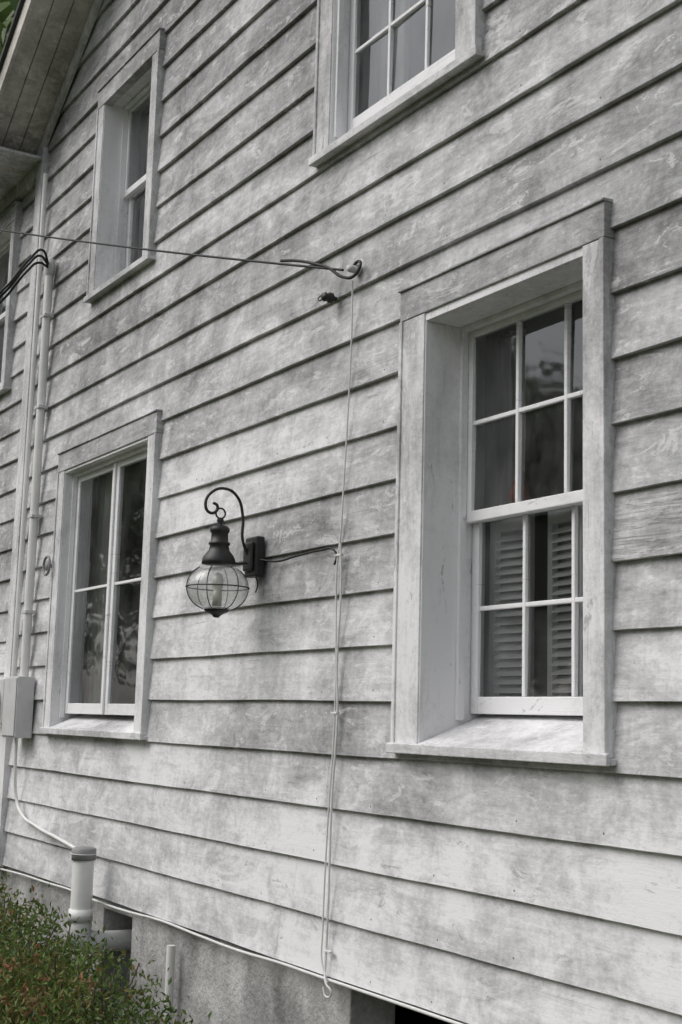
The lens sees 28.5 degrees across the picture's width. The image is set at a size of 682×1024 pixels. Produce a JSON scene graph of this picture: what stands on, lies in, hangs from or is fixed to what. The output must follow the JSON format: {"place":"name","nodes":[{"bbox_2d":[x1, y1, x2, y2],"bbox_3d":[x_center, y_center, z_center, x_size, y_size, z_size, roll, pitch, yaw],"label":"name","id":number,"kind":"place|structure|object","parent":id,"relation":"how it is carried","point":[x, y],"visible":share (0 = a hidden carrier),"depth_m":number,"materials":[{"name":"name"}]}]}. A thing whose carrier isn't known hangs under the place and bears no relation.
{"place":"outdoors","nodes":[
{"label":"outdoors","id":0,"kind":"place"},
{"bbox_2d":[0,146,41,215],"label":"wing eave","id":1,"kind":"object","parent":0,"point":[13,187],"visible":0.71,"depth_m":9.35,"materials":[{"name":"white wood"}]},
{"bbox_2d":[79,459,146,715],"bbox_3d":[-0.443,0.632,7.955,1.803,2.580,2.650,7,-10,-31],"label":"room","id":2,"kind":"object","parent":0,"point":[127,628],"visible":0.02,"depth_m":8.92,"materials":[{"name":"black"}]},
{"bbox_2d":[84,472,112,714],"bbox_3d":[-1.415,0.490,7.992,0.069,1.600,0.390,7,-10,-31],"label":"curtain","id":3,"kind":"object","parent":2,"relation":"hanging from","point":[94,664],"visible":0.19,"depth_m":8.01,"materials":[{"name":"fabric"}]},
{"bbox_2d":[134,104,149,261],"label":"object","id":4,"kind":"object","parent":2,"relation":"on","point":[145,112],"visible":0.03,"depth_m":8.99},
{"bbox_2d":[140,115,148,257],"bbox_3d":[-1.145,-1.898,8.216,0.053,1.200,0.350,7,-10,-31],"label":"curtain","id":5,"kind":"object","parent":4,"relation":"hanging from","point":[143,208],"visible":0.06,"depth_m":8.31,"materials":[{"name":"fabric"}]},
{"label":"ground","id":6,"kind":"structure","parent":0,"visible":0},
{"bbox_2d":[0,0,18,55],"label":"tree","id":7,"kind":"object","parent":6,"relation":"on","point":[7,9],"visible":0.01,"depth_m":20.82,"materials":[{"name":"green plant"}]},
{"bbox_2d":[0,866,211,1023],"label":"azalea shrub","id":8,"kind":"object","parent":6,"relation":"on","point":[34,979],"visible":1,"depth_m":5.77,"materials":[{"name":"green plant"}]},
{"bbox_2d":[163,945,175,1023],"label":"vent stub","id":9,"kind":"object","parent":6,"relation":"on","point":[170,963],"visible":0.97,"depth_m":6.12,"materials":[{"name":"white plastic"}]},
{"bbox_2d":[0,866,466,1023],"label":"foundation","id":10,"kind":"object","parent":6,"relation":"on","point":[224,985],"visible":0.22,"depth_m":5.89,"materials":[{"name":"paint"}]},
{"bbox_2d":[0,144,49,866],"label":"corner boards","id":11,"kind":"object","parent":10,"relation":"on","point":[6,742],"visible":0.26,"depth_m":8.77,"materials":[{"name":"paint"}]},
{"bbox_2d":[68,846,131,953],"bbox_3d":[-1.143,2.008,6.986,0.567,0.536,0.134,7,-10,-31],"label":"drain pipe","id":12,"kind":"object","parent":10,"relation":"attached to","point":[83,858],"visible":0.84,"depth_m":6.85,"materials":[{"name":"white plastic"}]},
{"bbox_2d":[0,0,681,1023],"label":"siding boards","id":13,"kind":"object","parent":10,"relation":"on","point":[242,374],"visible":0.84,"depth_m":5.33,"materials":[{"name":"paint"}]},
{"bbox_2d":[1,218,21,386],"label":"window side trim","id":14,"kind":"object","parent":13,"relation":"attached to","point":[11,303],"depth_m":9.42,"materials":[{"name":"paint"}]},
{"bbox_2d":[0,201,23,233],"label":"window head trim","id":15,"kind":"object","parent":13,"relation":"attached to","point":[11,213],"depth_m":9.61,"materials":[{"name":"paint"}]},
{"bbox_2d":[0,676,75,847],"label":"electric meter box","id":16,"kind":"object","parent":13,"relation":"attached to","point":[16,703],"visible":0.94,"depth_m":8.15,"materials":[{"name":"white plastic"}]},
{"bbox_2d":[0,173,55,676],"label":"electrical conduit","id":17,"kind":"object","parent":16,"relation":"attached to","point":[41,407],"visible":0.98,"depth_m":8.53,"materials":[{"name":"white plastic"}]},
{"bbox_2d":[42,555,51,575],"bbox_3d":[-1.753,0.325,8.097,0.058,0.126,0.125,7,-10,-31],"label":"hose hanger","id":18,"kind":"object","parent":13,"relation":"attached to","point":[46,565],"visible":1,"depth_m":8.07,"materials":[{"name":"grey metal"}]},
{"bbox_2d":[27,0,102,190],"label":"rake frieze","id":19,"kind":"object","parent":13,"relation":"attached to","point":[73,65],"visible":1,"depth_m":8.78,"materials":[{"name":"white wood"}]},
{"bbox_2d":[39,714,147,739],"bbox_3d":[-1.308,1.169,7.349,0.188,0.117,1.514,7,-10,-31],"label":"window sill","id":20,"kind":"structure","parent":13,"relation":"attached to","point":[113,726],"depth_m":7.33,"materials":[{"name":"paint"}]},
{"bbox_2d":[50,437,147,726],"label":"window jambs","id":21,"kind":"structure","parent":20,"relation":"on","point":[58,714],"depth_m":7.97,"materials":[{"name":"white paint"}]},
{"bbox_2d":[64,450,146,715],"bbox_3d":[-1.276,0.408,7.474,0.042,1.422,1.242,7,-10,-31],"label":"window sash","id":22,"kind":"object","parent":21,"relation":"attached to","point":[105,706],"depth_m":7.50,"materials":[{"name":"white paint"}]},
{"bbox_2d":[42,433,162,735],"bbox_3d":[-1.335,0.440,7.433,0.059,1.538,1.482,7,-10,-31],"label":"window casing","id":23,"kind":"object","parent":13,"relation":"attached to","point":[146,619],"depth_m":6.88,"materials":[{"name":"paint"}]},
{"bbox_2d":[57,409,163,472],"bbox_3d":[-1.315,-0.383,7.559,0.064,0.126,1.490,7,-10,-31],"label":"window head","id":24,"kind":"object","parent":13,"relation":"attached to","point":[132,431],"depth_m":7.43,"materials":[{"name":"paint"}]},
{"bbox_2d":[83,252,155,303],"bbox_3d":[-1.181,-1.348,7.710,0.258,0.107,0.964,7,-10,-31],"label":"window sill","id":25,"kind":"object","parent":13,"relation":"attached to","point":[136,266],"depth_m":7.59,"materials":[{"name":"paint"}]},
{"bbox_2d":[94,67,151,289],"bbox_3d":[-1.156,-1.916,7.804,0.236,1.212,0.760,7,-10,-31],"label":"window jamb","id":26,"kind":"object","parent":25,"relation":"on","point":[112,222],"depth_m":8.10,"materials":[{"name":"white paint"}]},
{"bbox_2d":[124,89,150,267],"bbox_3d":[-1.103,-1.950,7.840,0.064,1.122,0.712,7,-10,-31],"label":"window sash","id":27,"kind":"object","parent":26,"relation":"attached to","point":[134,191],"depth_m":8.10,"materials":[{"name":"white paint"}]},
{"bbox_2d":[86,48,165,295],"bbox_3d":[-1.243,-1.917,7.750,0.059,1.198,0.932,7,-10,-31],"label":"window side trim","id":28,"kind":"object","parent":13,"relation":"attached to","point":[154,147],"depth_m":7.42,"materials":[{"name":"paint"}]},
{"bbox_2d":[97,27,166,108],"bbox_3d":[-1.227,-2.572,7.851,0.064,0.126,0.940,7,-10,-31],"label":"window head trim","id":29,"kind":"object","parent":13,"relation":"attached to","point":[130,72],"depth_m":7.80,"materials":[{"name":"paint"}]},
{"bbox_2d":[185,487,264,617],"bbox_3d":[-0.497,0.173,5.757,0.330,0.564,0.275,7,-10,-31],"label":"wall lantern","id":30,"kind":"object","parent":13,"relation":"attached to","point":[218,553],"depth_m":5.73,"materials":[{"name":"black metal"}]},
{"bbox_2d":[0,868,462,1023],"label":"ground cable","id":31,"kind":"object","parent":13,"relation":"attached to","point":[433,1015],"visible":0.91,"depth_m":5.34,"materials":[{"name":"white plastic"}]},
{"bbox_2d":[260,547,336,564],"bbox_3d":[-0.174,0.204,5.510,0.024,0.077,0.610,7,-10,-32],"label":"lantern supply cable","id":32,"kind":"object","parent":13,"relation":"attached to","point":[302,554],"visible":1,"depth_m":5.48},
{"bbox_2d":[19,3,603,1002],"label":"nail heads","id":33,"kind":"object","parent":13,"relation":"attached to","point":[321,537],"visible":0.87,"depth_m":5.61,"materials":[{"name":"grey metal"}]},
{"bbox_2d":[318,292,336,303],"bbox_3d":[-0.056,-0.875,5.494,0.065,0.050,0.075,7,-10,-31],"label":"cable insulator","id":34,"kind":"object","parent":13,"relation":"attached to","point":[330,297],"visible":1,"depth_m":5.46,"materials":[{"name":"black metal"}]},
{"bbox_2d":[320,281,352,997],"bbox_3d":[-0.020,0.441,5.191,0.035,2.745,0.115,7,-10,-31],"label":"wall cord","id":35,"kind":"object","parent":13,"relation":"attached to","point":[335,713],"depth_m":5.13,"materials":[{"name":"white plastic"}]},
{"bbox_2d":[308,45,484,167],"bbox_3d":[0.236,-1.592,5.293,0.158,0.107,1.184,7,-10,-31],"label":"window sill","id":36,"kind":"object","parent":13,"relation":"attached to","point":[452,69],"depth_m":5.17,"materials":[{"name":"paint"}]},
{"bbox_2d":[329,0,350,144],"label":"window jamb","id":37,"kind":"object","parent":36,"relation":"on","point":[340,70],"depth_m":5.71,"materials":[{"name":"white paint"}]},
{"bbox_2d":[347,0,454,131],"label":"window sash","id":38,"kind":"object","parent":37,"relation":"attached to","point":[355,119],"depth_m":5.49,"materials":[{"name":"white paint"}]},
{"bbox_2d":[312,0,486,155],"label":"window side trim","id":39,"kind":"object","parent":36,"relation":"on","point":[470,20],"depth_m":5.71,"materials":[{"name":"paint"}]},
{"bbox_2d":[386,715,616,766],"bbox_3d":[0.582,0.734,4.381,0.293,0.142,1.144,7,-10,-31],"label":"window sill","id":40,"kind":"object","parent":13,"relation":"attached to","point":[551,739],"depth_m":4.34,"materials":[{"name":"paint"}]},
{"bbox_2d":[418,247,582,742],"bbox_3d":[0.625,0.002,4.476,0.271,1.571,0.885,7,-10,-31],"label":"window jamb","id":41,"kind":"object","parent":40,"relation":"on","point":[445,637],"depth_m":4.79,"materials":[{"name":"white paint"}]},
{"bbox_2d":[466,289,582,715],"bbox_3d":[0.692,-0.025,4.521,0.064,1.402,0.837,7,-10,-31],"label":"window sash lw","id":42,"kind":"object","parent":40,"relation":"on","point":[525,704],"depth_m":4.62,"materials":[{"name":"white paint"}]},
{"bbox_2d":[508,471,530,503],"bbox_3d":[0.633,-0.079,4.773,0.080,0.130,0.080,7,-10,-31],"label":"vase on sash","id":43,"kind":"object","parent":42,"relation":"on","point":[526,494],"visible":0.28,"depth_m":4.75,"materials":[{"name":"red glass"}]},
{"bbox_2d":[390,237,616,758],"bbox_3d":[0.509,0.002,4.437,0.059,1.558,1.112,7,-10,-31],"label":"window side trim","id":44,"kind":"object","parent":13,"relation":"attached to","point":[599,649],"depth_m":4.07,"materials":[{"name":"paint"}]},
{"bbox_2d":[398,197,614,321],"bbox_3d":[0.530,-0.831,4.565,0.064,0.126,1.120,7,-10,-31],"label":"window head trim","id":45,"kind":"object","parent":13,"relation":"attached to","point":[580,227],"depth_m":4.46,"materials":[{"name":"paint"}]},
{"bbox_2d":[611,481,681,561],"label":"split board","id":46,"kind":"object","parent":13,"relation":"attached to","point":[648,522],"visible":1,"depth_m":3.83,"materials":[{"name":"paint"}]},
{"bbox_2d":[395,1004,450,1023],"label":"crawlspace","id":47,"kind":"object","parent":6,"relation":"on","point":[403,1015],"depth_m":7.54,"materials":[{"name":"black"}]},
{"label":"side walls","id":48,"kind":"object","parent":47,"relation":"on","visible":0},
{"bbox_2d":[0,257,8,382],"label":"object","id":49,"kind":"object","parent":48,"relation":"attached to","point":[4,266],"depth_m":11.27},
{"bbox_2d":[0,384,10,395],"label":"window sill","id":50,"kind":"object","parent":49,"relation":"attached to","point":[4,389],"depth_m":9.32,"materials":[{"name":"paint"}]},
{"bbox_2d":[0,223,11,263],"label":"window jamb","id":51,"kind":"object","parent":50,"relation":"on","point":[5,237],"depth_m":9.95,"materials":[{"name":"white paint"}]},
{"bbox_2d":[0,245,9,385],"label":"window sash","id":52,"kind":"object","parent":51,"relation":"attached to","point":[5,252],"depth_m":10.07,"materials":[{"name":"white paint"}]},
{"bbox_2d":[0,0,70,146],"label":"roof","id":53,"kind":"structure","parent":48,"relation":"on","point":[12,29],"depth_m":8.63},
{"bbox_2d":[0,0,34,100],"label":"rake fascia","id":54,"kind":"structure","parent":53,"relation":"attached to","point":[28,5],"depth_m":8.58,"materials":[{"name":"white wood"}]},
{"bbox_2d":[0,0,93,175],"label":"rake soffit","id":55,"kind":"structure","parent":53,"relation":"attached to","point":[39,67],"depth_m":8.75,"materials":[{"name":"white wood"}]},
{"bbox_2d":[358,0,582,344],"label":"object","id":56,"kind":"object","parent":48,"relation":"on","point":[550,325],"depth_m":6.72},
{"bbox_2d":[369,0,409,107],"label":"curtain","id":57,"kind":"object","parent":56,"relation":"hanging from","point":[378,56],"visible":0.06,"depth_m":5.77,"materials":[{"name":"fabric"}]},
{"bbox_2d":[482,329,582,716],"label":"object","id":58,"kind":"object","parent":56,"relation":"attached to","point":[544,451],"visible":0.04,"depth_m":5.99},
{"bbox_2d":[491,328,526,506],"bbox_3d":[0.643,-0.346,5.170,0.053,0.700,0.200,7,-10,-31],"label":"curtain","id":59,"kind":"object","parent":58,"relation":"hanging from","point":[504,429],"visible":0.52,"depth_m":5.17,"materials":[{"name":"fabric"}]},
{"bbox_2d":[488,514,534,696],"bbox_3d":[0.608,0.358,4.792,0.036,0.690,0.204,8,-11,-36],"label":"interior shutter panel","id":60,"kind":"object","parent":58,"relation":"attached to","point":[496,647],"visible":0.72,"depth_m":4.80,"materials":[{"name":"paint"}]},
{"bbox_2d":[547,505,582,696],"bbox_3d":[0.764,0.323,4.538,0.036,0.690,0.204,6,-10,-25],"label":"interior shutter panel","id":61,"kind":"object","parent":58,"relation":"attached to","point":[554,635],"visible":0.56,"depth_m":4.57,"materials":[{"name":"paint"}]},
{"bbox_3d":[-6.817,-0.787,14.297,2.000,8.880,0.300,7,-10,-31],"label":"utility pole","id":62,"kind":"object","parent":6,"relation":"on","visible":0},
{"bbox_2d":[0,229,361,279],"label":"overhead cable","id":63,"kind":"object","parent":62,"relation":"attached to","point":[355,268],"visible":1,"depth_m":5.75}
]}

